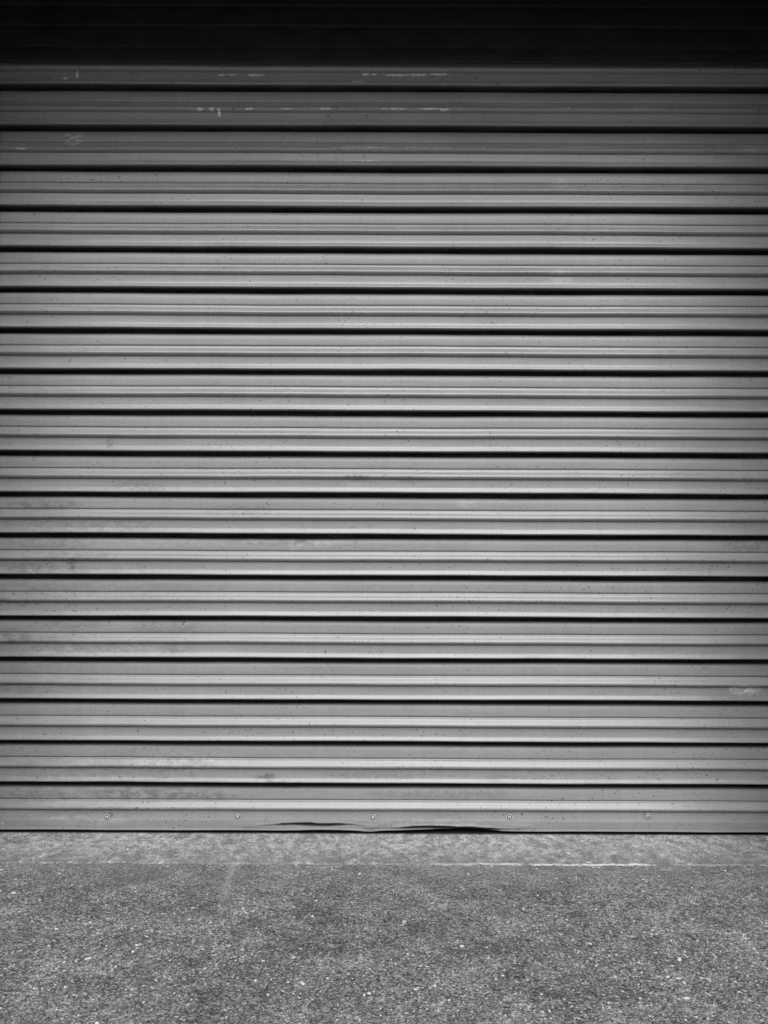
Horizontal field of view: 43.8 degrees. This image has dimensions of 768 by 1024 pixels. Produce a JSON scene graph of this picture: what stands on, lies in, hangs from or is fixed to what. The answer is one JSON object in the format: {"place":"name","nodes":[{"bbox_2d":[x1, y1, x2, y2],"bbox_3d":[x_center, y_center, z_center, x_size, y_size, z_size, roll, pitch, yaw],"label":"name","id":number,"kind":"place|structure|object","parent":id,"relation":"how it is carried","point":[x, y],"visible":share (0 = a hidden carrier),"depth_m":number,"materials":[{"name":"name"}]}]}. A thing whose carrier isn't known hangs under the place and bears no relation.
{"place":"outdoors","nodes":[
{"label":"outdoors","id":0,"kind":"place"},
{"bbox_2d":[0,834,767,1023],"bbox_3d":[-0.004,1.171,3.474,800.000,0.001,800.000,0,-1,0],"label":"ground","id":1,"kind":"structure","parent":0,"point":[747,898],"depth_m":2.55,"materials":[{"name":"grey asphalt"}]},
{"bbox_2d":[0,828,767,866],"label":"pavement","id":2,"kind":"structure","parent":0,"point":[240,852],"depth_m":3.31,"materials":[{"name":"concrete"}]},
{"bbox_3d":[0.004,-1.164,5.253,14.200,4.750,5.350,0,-1,0],"label":"building","id":3,"kind":"object","parent":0,"visible":0},
{"bbox_2d":[0,0,767,831],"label":"roller shutter","id":4,"kind":"object","parent":3,"relation":"attached to","point":[382,414],"visible":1,"depth_m":3.50,"materials":[{"name":"paint"}]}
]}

